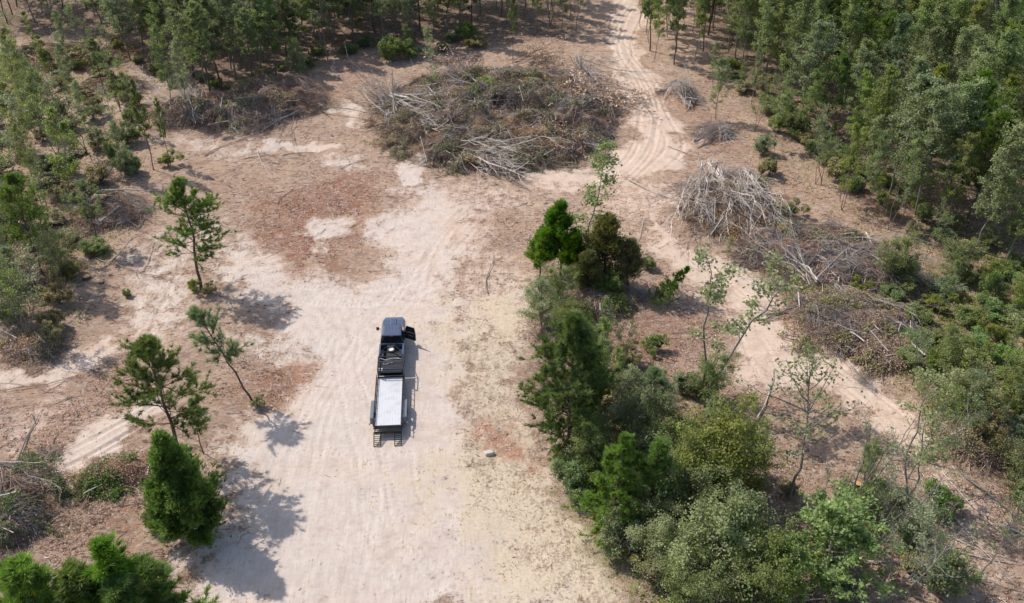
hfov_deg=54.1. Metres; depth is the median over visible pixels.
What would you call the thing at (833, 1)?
pine tree
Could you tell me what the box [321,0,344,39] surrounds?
broadleaf tree
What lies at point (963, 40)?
broadleaf tree
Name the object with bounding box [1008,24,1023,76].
broadleaf tree
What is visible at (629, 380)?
bushy tree
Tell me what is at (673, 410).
bushy tree
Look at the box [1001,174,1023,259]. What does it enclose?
broadleaf tree
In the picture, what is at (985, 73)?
pine tree
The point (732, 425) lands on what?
bushy tree
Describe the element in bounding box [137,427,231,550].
cedar tree
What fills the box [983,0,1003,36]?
pine tree
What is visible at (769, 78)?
shrub
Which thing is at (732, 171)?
felled tree
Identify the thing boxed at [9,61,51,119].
bushy tree
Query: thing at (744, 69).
broadleaf tree
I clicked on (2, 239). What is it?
broadleaf tree
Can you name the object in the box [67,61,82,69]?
shrub
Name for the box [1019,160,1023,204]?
broadleaf tree
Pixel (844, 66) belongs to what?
pine tree
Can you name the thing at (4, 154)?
broadleaf tree
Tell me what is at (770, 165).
shrub
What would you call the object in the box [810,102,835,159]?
broadleaf tree
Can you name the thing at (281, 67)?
shrub
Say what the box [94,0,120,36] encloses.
broadleaf tree
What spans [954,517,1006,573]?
fallen branch
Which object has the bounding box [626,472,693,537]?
bushy tree
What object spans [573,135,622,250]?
sapling
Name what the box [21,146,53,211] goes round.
broadleaf tree
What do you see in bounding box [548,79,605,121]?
felled tree
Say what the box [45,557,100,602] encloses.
pine tree
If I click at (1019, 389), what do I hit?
broadleaf tree
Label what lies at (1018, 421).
shrub
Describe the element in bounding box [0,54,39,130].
broadleaf tree
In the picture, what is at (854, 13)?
broadleaf tree
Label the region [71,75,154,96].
brush pile
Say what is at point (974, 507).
fallen branch
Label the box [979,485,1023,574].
sparse tree
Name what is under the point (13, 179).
pine tree
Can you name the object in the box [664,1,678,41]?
broadleaf tree
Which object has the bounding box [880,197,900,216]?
shrub
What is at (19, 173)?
shrub
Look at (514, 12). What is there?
pine tree
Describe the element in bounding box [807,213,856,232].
felled tree
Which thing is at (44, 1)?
broadleaf tree
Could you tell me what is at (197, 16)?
pine tree
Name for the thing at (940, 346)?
shrub
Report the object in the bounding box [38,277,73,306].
shrub
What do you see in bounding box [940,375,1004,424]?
bushy tree
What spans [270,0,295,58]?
pine tree
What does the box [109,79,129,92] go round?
shrub
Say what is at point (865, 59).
broadleaf tree
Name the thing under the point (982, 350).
shrub
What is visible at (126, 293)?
shrub
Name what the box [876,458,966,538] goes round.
sparse tree
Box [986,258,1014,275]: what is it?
shrub
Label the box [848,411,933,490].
sparse tree
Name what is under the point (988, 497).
fallen branch
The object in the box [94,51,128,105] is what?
broadleaf tree
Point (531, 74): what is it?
shrub
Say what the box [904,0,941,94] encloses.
broadleaf tree
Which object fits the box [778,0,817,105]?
broadleaf tree
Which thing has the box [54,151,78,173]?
shrub
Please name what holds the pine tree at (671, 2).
on the ground at (316, 534)
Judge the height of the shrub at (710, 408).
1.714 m
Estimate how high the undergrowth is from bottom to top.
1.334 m
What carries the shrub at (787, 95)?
on the ground at (316, 534)
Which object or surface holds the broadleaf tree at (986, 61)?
on the ground at (316, 534)
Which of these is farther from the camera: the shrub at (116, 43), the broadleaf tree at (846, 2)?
the shrub at (116, 43)
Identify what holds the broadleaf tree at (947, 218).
on the ground at (316, 534)
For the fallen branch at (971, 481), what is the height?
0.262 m
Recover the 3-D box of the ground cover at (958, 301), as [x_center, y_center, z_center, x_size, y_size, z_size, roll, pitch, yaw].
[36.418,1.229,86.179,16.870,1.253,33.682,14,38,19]
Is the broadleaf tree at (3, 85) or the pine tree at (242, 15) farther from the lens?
the pine tree at (242, 15)
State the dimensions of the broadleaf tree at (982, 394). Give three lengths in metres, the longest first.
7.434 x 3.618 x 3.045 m
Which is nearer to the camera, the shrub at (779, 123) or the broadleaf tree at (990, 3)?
the shrub at (779, 123)
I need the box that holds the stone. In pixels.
[484,450,494,455]
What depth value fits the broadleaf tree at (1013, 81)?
103.52 m
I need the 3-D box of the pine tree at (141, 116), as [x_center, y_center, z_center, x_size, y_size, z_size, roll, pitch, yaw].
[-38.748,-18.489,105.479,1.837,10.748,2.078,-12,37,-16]
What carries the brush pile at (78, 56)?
on the ground at (316, 534)
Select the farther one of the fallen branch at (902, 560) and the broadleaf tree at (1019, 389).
the broadleaf tree at (1019, 389)
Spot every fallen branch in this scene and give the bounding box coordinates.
[0,376,75,390]
[15,413,39,461]
[52,417,78,442]
[95,257,184,282]
[101,237,131,268]
[136,184,167,228]
[205,137,247,155]
[485,254,501,292]
[628,179,675,199]
[756,360,779,420]
[860,541,972,562]
[941,471,1020,549]
[941,545,1023,570]
[949,535,1016,557]
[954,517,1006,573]
[960,471,1022,520]
[965,493,1007,501]
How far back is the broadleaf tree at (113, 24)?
129.09 m
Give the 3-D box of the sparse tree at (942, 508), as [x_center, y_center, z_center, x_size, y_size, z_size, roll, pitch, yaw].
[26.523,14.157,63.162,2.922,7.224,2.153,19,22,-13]
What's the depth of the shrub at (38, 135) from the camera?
112.79 m
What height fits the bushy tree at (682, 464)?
8.098 m
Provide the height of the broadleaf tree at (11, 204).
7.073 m
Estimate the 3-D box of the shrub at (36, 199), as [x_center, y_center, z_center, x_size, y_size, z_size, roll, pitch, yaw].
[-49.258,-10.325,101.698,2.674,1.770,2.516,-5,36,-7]
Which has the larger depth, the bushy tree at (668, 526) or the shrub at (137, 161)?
the shrub at (137, 161)
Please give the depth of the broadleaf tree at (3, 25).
131.65 m
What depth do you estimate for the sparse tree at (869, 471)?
64.66 m
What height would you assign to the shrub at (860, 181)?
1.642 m
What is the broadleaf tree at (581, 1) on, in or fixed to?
on the ground at (316, 534)
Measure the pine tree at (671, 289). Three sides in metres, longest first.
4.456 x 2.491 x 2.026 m
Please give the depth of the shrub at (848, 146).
108.46 m
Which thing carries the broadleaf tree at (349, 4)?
on the ground at (316, 534)
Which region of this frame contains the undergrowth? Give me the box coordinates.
[0,1,1023,602]
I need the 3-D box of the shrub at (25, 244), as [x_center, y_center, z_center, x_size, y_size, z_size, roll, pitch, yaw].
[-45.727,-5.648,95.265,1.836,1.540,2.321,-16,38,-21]
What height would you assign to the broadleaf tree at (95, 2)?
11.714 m
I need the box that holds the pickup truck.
[376,317,415,366]
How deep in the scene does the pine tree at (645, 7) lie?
133.10 m
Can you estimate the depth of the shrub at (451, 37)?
139.06 m
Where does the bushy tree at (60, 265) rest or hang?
on the ground at (316, 534)
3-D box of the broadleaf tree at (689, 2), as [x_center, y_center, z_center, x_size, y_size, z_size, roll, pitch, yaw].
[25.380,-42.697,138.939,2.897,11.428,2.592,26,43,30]
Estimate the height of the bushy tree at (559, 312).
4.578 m
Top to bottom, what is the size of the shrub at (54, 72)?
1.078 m
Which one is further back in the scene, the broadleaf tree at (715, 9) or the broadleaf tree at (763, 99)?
the broadleaf tree at (715, 9)
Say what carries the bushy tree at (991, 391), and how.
on the ground at (316, 534)
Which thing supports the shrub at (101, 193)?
on the ground at (316, 534)
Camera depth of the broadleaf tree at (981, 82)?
96.13 m
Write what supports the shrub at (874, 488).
on the ground at (316, 534)
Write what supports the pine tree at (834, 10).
on the ground at (316, 534)
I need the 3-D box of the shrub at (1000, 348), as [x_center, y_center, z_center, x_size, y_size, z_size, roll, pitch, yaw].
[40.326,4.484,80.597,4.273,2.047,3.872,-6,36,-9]
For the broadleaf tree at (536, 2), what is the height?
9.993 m
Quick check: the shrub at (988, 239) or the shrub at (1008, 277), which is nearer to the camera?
the shrub at (1008, 277)
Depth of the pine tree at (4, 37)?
125.23 m
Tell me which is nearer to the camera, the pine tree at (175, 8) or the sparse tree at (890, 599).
the sparse tree at (890, 599)
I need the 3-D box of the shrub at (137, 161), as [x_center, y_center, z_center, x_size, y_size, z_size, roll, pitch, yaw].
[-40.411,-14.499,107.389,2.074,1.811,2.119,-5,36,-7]
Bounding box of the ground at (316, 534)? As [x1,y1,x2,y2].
[0,0,1023,602]
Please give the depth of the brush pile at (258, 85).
121.24 m
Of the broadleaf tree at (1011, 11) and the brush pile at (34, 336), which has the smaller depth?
the brush pile at (34, 336)
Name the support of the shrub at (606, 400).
on the ground at (316, 534)
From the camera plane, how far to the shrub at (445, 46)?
136.03 m
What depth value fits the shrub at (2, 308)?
85.82 m
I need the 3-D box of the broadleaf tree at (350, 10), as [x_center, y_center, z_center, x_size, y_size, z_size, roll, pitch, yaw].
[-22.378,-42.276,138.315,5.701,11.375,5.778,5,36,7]
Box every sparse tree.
[733,337,875,499]
[810,455,872,538]
[846,447,929,511]
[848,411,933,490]
[865,483,950,554]
[874,508,987,602]
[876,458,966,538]
[901,487,976,565]
[907,380,969,478]
[928,405,989,462]
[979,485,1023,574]
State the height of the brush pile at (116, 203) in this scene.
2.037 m
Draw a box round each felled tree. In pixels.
[0,465,100,522]
[76,445,138,479]
[129,64,207,122]
[231,103,301,152]
[287,74,320,98]
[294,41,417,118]
[376,90,497,143]
[384,48,480,90]
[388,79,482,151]
[424,40,489,83]
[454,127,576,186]
[460,78,508,114]
[507,30,573,64]
[533,112,590,161]
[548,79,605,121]
[553,51,676,98]
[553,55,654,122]
[566,127,610,151]
[643,156,774,243]
[651,57,699,108]
[691,191,735,225]
[693,118,744,144]
[704,165,796,230]
[714,206,825,284]
[720,152,750,179]
[762,236,818,282]
[770,288,877,351]
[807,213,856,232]
[828,283,948,332]
[832,359,875,391]
[835,244,870,267]
[836,223,924,278]
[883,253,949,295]
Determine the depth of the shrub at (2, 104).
120.40 m
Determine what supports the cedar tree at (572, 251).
on the ground at (316, 534)
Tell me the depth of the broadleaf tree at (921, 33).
123.05 m
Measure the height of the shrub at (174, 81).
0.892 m
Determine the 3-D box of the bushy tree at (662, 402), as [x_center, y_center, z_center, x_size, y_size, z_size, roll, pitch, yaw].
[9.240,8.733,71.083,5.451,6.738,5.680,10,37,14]
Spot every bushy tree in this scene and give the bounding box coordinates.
[0,42,31,83]
[0,257,30,326]
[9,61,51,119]
[27,226,84,277]
[281,37,308,74]
[514,271,570,326]
[538,259,580,305]
[546,295,592,338]
[563,402,615,465]
[602,362,667,435]
[605,382,679,459]
[623,509,697,590]
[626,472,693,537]
[641,479,764,602]
[642,406,713,471]
[642,431,733,523]
[649,374,686,420]
[654,419,744,521]
[657,524,743,602]
[671,388,778,515]
[691,346,743,400]
[710,473,793,559]
[718,401,784,489]
[722,515,816,602]
[853,435,888,478]
[872,229,926,287]
[928,346,1015,428]
[937,234,991,276]
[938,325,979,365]
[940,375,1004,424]
[996,346,1023,403]
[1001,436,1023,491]
[1007,268,1023,309]
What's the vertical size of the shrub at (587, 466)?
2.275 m
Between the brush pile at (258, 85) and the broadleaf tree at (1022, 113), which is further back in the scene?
the brush pile at (258, 85)
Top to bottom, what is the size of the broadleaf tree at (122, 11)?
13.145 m
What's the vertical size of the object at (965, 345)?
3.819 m
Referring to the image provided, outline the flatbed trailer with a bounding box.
[369,343,407,446]
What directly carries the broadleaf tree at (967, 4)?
on the ground at (316, 534)
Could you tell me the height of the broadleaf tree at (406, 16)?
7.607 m
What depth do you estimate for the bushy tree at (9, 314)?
84.71 m
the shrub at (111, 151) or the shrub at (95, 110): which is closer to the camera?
the shrub at (111, 151)
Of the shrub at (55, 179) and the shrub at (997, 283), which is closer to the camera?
the shrub at (997, 283)
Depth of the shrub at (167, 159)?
108.66 m
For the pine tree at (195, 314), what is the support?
on the ground at (316, 534)
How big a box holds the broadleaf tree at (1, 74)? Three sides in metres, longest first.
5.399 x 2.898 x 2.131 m
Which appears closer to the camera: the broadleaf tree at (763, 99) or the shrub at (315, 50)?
the broadleaf tree at (763, 99)
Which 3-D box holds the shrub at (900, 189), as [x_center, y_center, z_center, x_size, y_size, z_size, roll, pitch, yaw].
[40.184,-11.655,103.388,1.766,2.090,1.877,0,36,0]
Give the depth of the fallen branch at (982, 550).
65.47 m
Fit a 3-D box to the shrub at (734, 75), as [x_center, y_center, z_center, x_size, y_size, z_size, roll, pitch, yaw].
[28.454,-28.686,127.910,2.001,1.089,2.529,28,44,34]
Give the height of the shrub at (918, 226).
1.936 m
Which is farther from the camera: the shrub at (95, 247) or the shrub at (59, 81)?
the shrub at (59, 81)
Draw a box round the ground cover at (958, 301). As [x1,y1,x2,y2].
[860,238,1023,433]
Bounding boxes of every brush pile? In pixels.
[0,36,136,75]
[0,327,78,369]
[0,442,86,555]
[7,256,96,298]
[49,447,150,508]
[65,188,165,238]
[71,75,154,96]
[144,86,305,141]
[216,69,346,121]
[361,62,642,181]
[653,79,710,109]
[669,167,798,241]
[681,120,753,145]
[717,213,934,306]
[758,273,936,377]
[839,314,930,384]
[911,407,1023,477]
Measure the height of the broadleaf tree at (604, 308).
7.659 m
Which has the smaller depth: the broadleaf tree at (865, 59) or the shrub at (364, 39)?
the broadleaf tree at (865, 59)
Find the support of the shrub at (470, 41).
on the ground at (316, 534)
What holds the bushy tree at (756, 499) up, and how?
on the ground at (316, 534)
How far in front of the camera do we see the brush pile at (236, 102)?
117.03 m
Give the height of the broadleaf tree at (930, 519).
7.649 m
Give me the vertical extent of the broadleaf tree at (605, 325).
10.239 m
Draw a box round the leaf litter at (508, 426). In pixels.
[4,56,1023,602]
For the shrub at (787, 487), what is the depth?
69.58 m
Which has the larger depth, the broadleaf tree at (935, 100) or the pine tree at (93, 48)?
the pine tree at (93, 48)
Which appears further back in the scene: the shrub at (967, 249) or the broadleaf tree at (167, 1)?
the broadleaf tree at (167, 1)
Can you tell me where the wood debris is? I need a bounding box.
[0,0,1023,602]
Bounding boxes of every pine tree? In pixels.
[0,33,14,69]
[0,171,49,280]
[0,549,57,602]
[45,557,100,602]
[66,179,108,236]
[73,527,171,602]
[85,36,106,94]
[94,572,189,602]
[101,332,217,443]
[107,70,121,111]
[129,77,153,169]
[129,555,219,602]
[137,0,167,42]
[146,176,238,289]
[151,97,170,163]
[167,0,194,76]
[176,0,220,96]
[182,397,212,453]
[185,305,255,400]
[188,0,224,90]
[234,6,261,77]
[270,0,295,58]
[277,0,299,66]
[290,0,306,36]
[355,0,378,33]
[417,2,419,30]
[451,0,466,40]
[463,0,478,24]
[507,0,518,31]
[514,309,631,461]
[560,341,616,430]
[560,431,649,547]
[619,434,694,541]
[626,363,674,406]
[636,280,678,305]
[640,0,663,50]
[655,265,689,302]
[665,0,688,51]
[668,0,687,64]
[696,0,712,50]
[699,0,730,34]
[801,0,846,38]
[813,51,854,125]
[821,2,837,57]
[822,0,864,69]
[837,0,886,94]
[868,9,915,114]
[893,0,945,68]
[928,68,1010,184]
[956,110,1023,218]
[979,96,1023,169]
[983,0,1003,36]
[1016,75,1023,122]
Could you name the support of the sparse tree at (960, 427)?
on the ground at (316, 534)
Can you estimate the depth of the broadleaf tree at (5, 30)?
121.50 m
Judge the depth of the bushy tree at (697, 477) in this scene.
63.87 m
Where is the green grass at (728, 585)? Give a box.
[548,146,1012,602]
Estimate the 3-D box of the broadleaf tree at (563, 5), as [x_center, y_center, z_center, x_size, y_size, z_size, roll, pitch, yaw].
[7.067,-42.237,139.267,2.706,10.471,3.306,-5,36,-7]
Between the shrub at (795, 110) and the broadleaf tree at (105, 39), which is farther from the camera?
the broadleaf tree at (105, 39)
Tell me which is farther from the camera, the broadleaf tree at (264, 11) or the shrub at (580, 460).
the broadleaf tree at (264, 11)
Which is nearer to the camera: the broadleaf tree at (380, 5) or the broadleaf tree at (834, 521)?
the broadleaf tree at (834, 521)
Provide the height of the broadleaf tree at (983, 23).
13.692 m
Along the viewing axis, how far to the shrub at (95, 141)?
111.41 m
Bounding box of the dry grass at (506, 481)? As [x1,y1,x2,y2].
[263,271,646,602]
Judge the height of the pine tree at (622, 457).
8.762 m
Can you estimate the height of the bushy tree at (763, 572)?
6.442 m
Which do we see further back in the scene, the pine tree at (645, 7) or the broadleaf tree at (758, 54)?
the pine tree at (645, 7)
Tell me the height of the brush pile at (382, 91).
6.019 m
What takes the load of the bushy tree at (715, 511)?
on the ground at (316, 534)
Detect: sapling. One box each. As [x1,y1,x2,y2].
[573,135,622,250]
[614,318,638,367]
[685,244,804,396]
[725,237,735,257]
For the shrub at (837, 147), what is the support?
on the ground at (316, 534)
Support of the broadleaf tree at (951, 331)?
on the ground at (316, 534)
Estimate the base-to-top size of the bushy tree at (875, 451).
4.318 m
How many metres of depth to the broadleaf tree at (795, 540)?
59.49 m
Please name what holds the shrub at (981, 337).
on the ground at (316, 534)
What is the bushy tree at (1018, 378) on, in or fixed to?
on the ground at (316, 534)
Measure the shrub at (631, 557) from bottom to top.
2.238 m
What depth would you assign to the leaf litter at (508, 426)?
78.17 m
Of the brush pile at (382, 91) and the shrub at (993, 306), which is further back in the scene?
the brush pile at (382, 91)
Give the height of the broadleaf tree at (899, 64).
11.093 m
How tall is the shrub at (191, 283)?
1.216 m
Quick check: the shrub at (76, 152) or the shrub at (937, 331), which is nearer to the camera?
the shrub at (937, 331)
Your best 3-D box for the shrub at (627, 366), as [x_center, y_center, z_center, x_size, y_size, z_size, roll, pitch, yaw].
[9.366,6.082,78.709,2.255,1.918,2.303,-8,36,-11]
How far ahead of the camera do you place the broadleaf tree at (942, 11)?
114.47 m
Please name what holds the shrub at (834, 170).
on the ground at (316, 534)
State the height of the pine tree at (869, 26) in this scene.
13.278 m
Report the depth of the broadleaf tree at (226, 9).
127.60 m
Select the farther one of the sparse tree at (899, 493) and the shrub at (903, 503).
the shrub at (903, 503)
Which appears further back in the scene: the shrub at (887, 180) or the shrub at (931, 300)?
the shrub at (887, 180)
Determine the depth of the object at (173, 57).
116.08 m
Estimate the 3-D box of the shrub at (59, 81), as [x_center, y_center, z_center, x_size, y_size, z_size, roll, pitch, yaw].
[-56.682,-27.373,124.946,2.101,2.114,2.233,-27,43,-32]
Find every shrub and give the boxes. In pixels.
[0,96,8,107]
[0,153,13,173]
[0,198,24,224]
[0,224,8,239]
[0,301,16,320]
[5,97,32,112]
[7,142,36,160]
[11,171,25,178]
[15,42,38,57]
[16,112,36,123]
[17,192,38,207]
[21,234,38,249]
[24,171,60,190]
[28,208,66,226]
[29,153,60,171]
[32,127,47,141]
[32,319,64,344]
[33,308,66,328]
[37,48,50,61]
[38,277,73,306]
[45,99,72,116]
[49,70,71,77]
[49,75,66,89]
[49,179,76,197]
[52,115,79,132]
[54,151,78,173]
[59,146,87,157]
[60,231,80,243]
[65,258,82,276]
[66,45,85,58]
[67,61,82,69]
[73,83,94,96]
[78,229,111,254]
[79,202,106,217]
[81,97,103,118]
[81,177,102,187]
[82,126,110,149]
[83,163,113,185]
[85,51,113,61]
[87,95,103,105]
[90,66,110,80]
[95,189,109,201]
[101,141,116,163]
[104,114,142,143]
[108,34,123,48]
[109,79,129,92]
[110,149,139,175]
[119,90,145,105]
[120,108,139,120]
[122,288,131,296]
[124,156,144,173]
[131,55,144,62]
[138,62,165,73]
[138,511,151,528]
[157,148,184,166]
[166,77,183,86]
[186,278,201,291]
[194,72,216,81]
[201,279,216,293]
[207,77,222,89]
[235,76,251,87]
[248,394,266,406]
[250,66,272,76]
[276,63,286,69]
[303,55,317,67]
[310,44,326,55]
[337,43,358,53]
[356,34,376,45]
[370,31,405,60]
[400,37,424,58]
[404,30,418,42]
[436,41,449,51]
[444,31,461,41]
[454,21,478,38]
[461,33,488,46]
[468,74,494,94]
[521,66,546,90]
[544,269,672,326]
[549,452,595,506]
[560,450,596,488]
[576,451,610,494]
[588,411,620,437]
[591,426,620,459]
[593,264,625,295]
[593,374,625,409]
[596,506,647,558]
[601,522,651,567]
[610,336,643,364]
[620,363,642,384]
[640,333,670,357]
[640,551,667,586]
[641,253,657,268]
[664,411,702,438]
[670,367,700,394]
[687,372,706,397]
[687,548,732,581]
[697,394,737,422]
[710,57,741,72]
[730,70,744,80]
[731,79,755,92]
[753,133,777,154]
[756,73,776,92]
[757,157,779,176]
[758,95,781,113]
[768,110,800,131]
[770,222,793,234]
[777,86,797,100]
[780,197,810,216]
[780,481,798,494]
[782,107,813,133]
[785,101,796,111]
[790,106,807,115]
[790,123,811,136]
[795,130,817,143]
[804,138,826,155]
[812,122,842,139]
[815,149,840,165]
[816,539,862,567]
[824,140,846,151]
[826,157,851,178]
[829,574,865,602]
[840,143,860,164]
[841,174,866,192]
[849,162,886,177]
[849,274,874,294]
[852,475,899,515]
[870,184,889,205]
[873,283,905,301]
[876,173,897,187]
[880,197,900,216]
[880,274,921,290]
[885,509,938,555]
[887,345,922,367]
[888,486,917,506]
[893,177,908,196]
[893,253,930,278]
[897,299,936,327]
[897,323,935,353]
[900,547,937,581]
[904,220,926,236]
[911,195,925,206]
[914,202,933,220]
[916,292,968,313]
[921,321,947,342]
[922,476,966,521]
[924,548,983,598]
[926,343,959,365]
[926,346,954,376]
[927,222,957,237]
[928,275,967,298]
[930,377,998,404]
[944,209,967,229]
[945,238,981,255]
[947,400,979,416]
[953,303,983,327]
[957,261,991,285]
[958,325,1002,362]
[959,337,997,372]
[963,404,1013,440]
[971,224,1015,247]
[974,290,1014,322]
[976,317,1010,344]
[978,269,1011,298]
[985,397,1023,418]
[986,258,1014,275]
[986,342,1023,377]
[986,434,1023,473]
[991,367,1016,399]
[999,413,1023,442]
[1003,268,1023,289]
[1003,310,1023,333]
[1005,251,1023,270]
[1006,479,1023,509]
[1010,297,1023,314]
[1021,322,1023,346]
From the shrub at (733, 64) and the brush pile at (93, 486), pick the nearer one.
the brush pile at (93, 486)
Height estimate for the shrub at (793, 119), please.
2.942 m
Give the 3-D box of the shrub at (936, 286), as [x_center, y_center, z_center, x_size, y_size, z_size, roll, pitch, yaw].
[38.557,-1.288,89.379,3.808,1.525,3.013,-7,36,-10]
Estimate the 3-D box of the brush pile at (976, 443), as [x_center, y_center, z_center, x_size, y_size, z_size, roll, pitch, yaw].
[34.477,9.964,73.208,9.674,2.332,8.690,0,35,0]
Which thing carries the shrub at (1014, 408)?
on the ground at (316, 534)
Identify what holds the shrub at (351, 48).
on the ground at (316, 534)
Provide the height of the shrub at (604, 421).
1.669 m
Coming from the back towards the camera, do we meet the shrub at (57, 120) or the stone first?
the shrub at (57, 120)
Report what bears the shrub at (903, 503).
on the ground at (316, 534)
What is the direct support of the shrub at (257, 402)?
on the ground at (316, 534)
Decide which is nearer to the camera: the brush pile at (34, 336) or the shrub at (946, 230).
the brush pile at (34, 336)
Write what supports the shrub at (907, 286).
on the ground at (316, 534)
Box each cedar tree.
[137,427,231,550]
[522,228,559,273]
[535,197,586,277]
[557,232,586,274]
[572,245,604,294]
[579,208,630,275]
[614,236,647,289]
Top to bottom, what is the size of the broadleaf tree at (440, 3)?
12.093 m
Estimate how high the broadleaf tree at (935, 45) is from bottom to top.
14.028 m
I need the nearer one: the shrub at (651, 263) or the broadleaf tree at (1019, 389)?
the broadleaf tree at (1019, 389)
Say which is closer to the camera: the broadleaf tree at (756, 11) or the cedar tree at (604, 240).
the cedar tree at (604, 240)
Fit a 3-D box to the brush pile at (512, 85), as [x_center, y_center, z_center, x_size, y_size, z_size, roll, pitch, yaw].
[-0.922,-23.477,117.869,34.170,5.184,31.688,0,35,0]
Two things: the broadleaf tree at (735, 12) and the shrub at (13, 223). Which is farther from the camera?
the broadleaf tree at (735, 12)
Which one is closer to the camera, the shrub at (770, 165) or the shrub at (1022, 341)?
the shrub at (1022, 341)
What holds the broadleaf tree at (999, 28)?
on the ground at (316, 534)
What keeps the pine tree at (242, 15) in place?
on the ground at (316, 534)
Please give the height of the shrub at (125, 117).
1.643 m
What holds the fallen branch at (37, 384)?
on the ground at (316, 534)
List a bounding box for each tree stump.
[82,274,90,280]
[855,481,861,489]
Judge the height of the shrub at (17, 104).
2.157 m
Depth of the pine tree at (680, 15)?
127.80 m
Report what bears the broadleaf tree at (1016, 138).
on the ground at (316, 534)
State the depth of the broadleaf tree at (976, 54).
104.02 m
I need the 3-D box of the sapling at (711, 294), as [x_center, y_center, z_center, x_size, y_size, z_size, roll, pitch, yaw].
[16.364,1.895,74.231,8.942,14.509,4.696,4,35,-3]
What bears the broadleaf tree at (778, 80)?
on the ground at (316, 534)
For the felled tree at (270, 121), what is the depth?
116.33 m
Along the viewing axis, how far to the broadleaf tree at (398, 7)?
141.78 m
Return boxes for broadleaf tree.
[0,9,16,43]
[0,18,20,76]
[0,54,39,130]
[0,66,12,93]
[0,79,30,143]
[0,90,29,170]
[0,132,13,191]
[0,183,10,246]
[0,183,15,228]
[0,223,14,272]
[0,243,43,335]
[0,246,30,313]
[0,258,27,332]
[2,103,36,177]
[8,122,37,185]
[11,78,62,156]
[13,59,41,108]
[19,10,37,47]
[19,80,50,134]
[19,169,51,242]
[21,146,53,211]
[22,0,34,22]
[23,154,43,190]
[28,210,67,283]
[30,222,42,253]
[33,35,50,79]
[34,0,60,24]
[34,72,87,153]
[40,105,85,202]
[50,9,70,56]
[53,47,69,93]
[54,43,78,102]
[57,79,86,115]
[59,183,74,225]
[63,0,97,68]
[67,79,93,146]
[77,0,104,32]
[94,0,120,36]
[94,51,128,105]
[95,21,115,73]
[95,80,116,120]
[99,0,135,60]
[103,0,131,50]
[106,119,128,179]
[115,71,135,127]
[125,0,150,44]
[129,0,155,57]
[134,0,158,42]
[143,1,168,74]
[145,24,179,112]
[155,0,169,35]
[161,0,182,52]
[165,7,198,92]
[167,0,214,83]
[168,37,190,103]
[200,8,215,67]
[202,0,233,59]
[208,0,243,76]
[211,0,242,68]
[231,0,265,65]
[245,0,268,61]
[251,0,289,75]
[264,0,280,51]
[291,0,312,53]
[302,0,323,45]
[306,0,334,59]
[310,0,318,34]
[316,0,341,32]
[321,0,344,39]
[329,0,371,42]
[335,0,363,34]
[368,0,394,38]
[381,0,403,37]
[386,0,404,28]
[399,0,423,30]
[401,0,414,42]
[419,0,437,40]
[422,25,440,98]
[434,0,459,31]
[479,0,481,17]
[524,0,532,22]
[531,0,542,30]
[546,0,554,26]
[554,0,568,31]
[575,0,588,28]
[590,315,613,384]
[593,295,615,350]
[605,345,626,403]
[647,0,655,42]
[652,0,668,59]
[660,0,668,36]
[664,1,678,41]
[688,0,698,31]
[693,0,710,56]
[709,41,719,80]
[710,0,724,28]
[710,55,731,118]
[720,0,742,53]
[730,0,754,62]
[733,0,760,68]
[738,57,748,85]
[743,0,798,71]
[744,0,764,51]
[747,46,764,106]
[749,86,777,130]
[750,0,779,78]
[750,526,819,602]
[756,2,776,60]
[760,72,770,95]
[763,0,794,85]
[767,70,790,129]
[768,75,797,148]
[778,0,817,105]
[780,0,821,58]
[787,17,847,108]
[791,473,912,602]
[797,13,828,108]
[800,68,823,131]
[801,0,834,83]
[808,110,835,183]
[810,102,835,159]
[812,126,841,184]
[816,14,834,87]
[828,0,863,85]
[831,0,870,106]
[837,138,873,209]
[838,121,862,200]
[841,46,885,142]
[844,37,879,129]
[844,68,878,159]
[859,63,905,169]
[860,0,888,76]
[862,114,885,192]
[863,130,892,216]
[871,0,890,72]
[872,11,923,88]
[874,0,911,73]
[876,58,907,150]
[881,69,957,193]
[887,149,926,229]
[887,364,965,509]
[890,55,933,169]
[891,0,922,60]
[894,80,977,214]
[896,136,927,223]
[900,24,946,146]
[900,320,935,384]
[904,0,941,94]
[904,33,938,95]
[906,493,956,590]
[909,0,947,57]
[911,5,937,66]
[915,2,956,70]
[917,62,949,155]
[918,70,974,186]
[925,196,958,258]
[931,74,992,208]
[933,308,969,389]
[937,259,962,316]
[940,0,979,63]
[940,131,980,223]
[942,0,966,63]
[942,23,981,105]
[944,29,983,93]
[948,367,997,456]
[949,0,972,59]
[952,27,990,83]
[952,52,997,168]
[954,49,991,146]
[957,0,989,61]
[959,0,992,40]
[969,34,995,108]
[970,104,1018,208]
[971,116,1023,246]
[972,0,1005,45]
[979,86,1023,193]
[982,27,1023,110]
[988,0,1022,72]
[988,0,1023,81]
[989,19,1023,93]
[990,73,1023,160]
[991,143,1023,233]
[994,5,1022,76]
[997,402,1014,432]
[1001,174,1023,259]
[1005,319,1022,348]
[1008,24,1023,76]
[1012,11,1023,74]
[1013,368,1023,401]
[1014,29,1023,97]
[1015,90,1023,125]
[1016,65,1023,112]
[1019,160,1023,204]
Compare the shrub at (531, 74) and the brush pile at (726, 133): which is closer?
the brush pile at (726, 133)

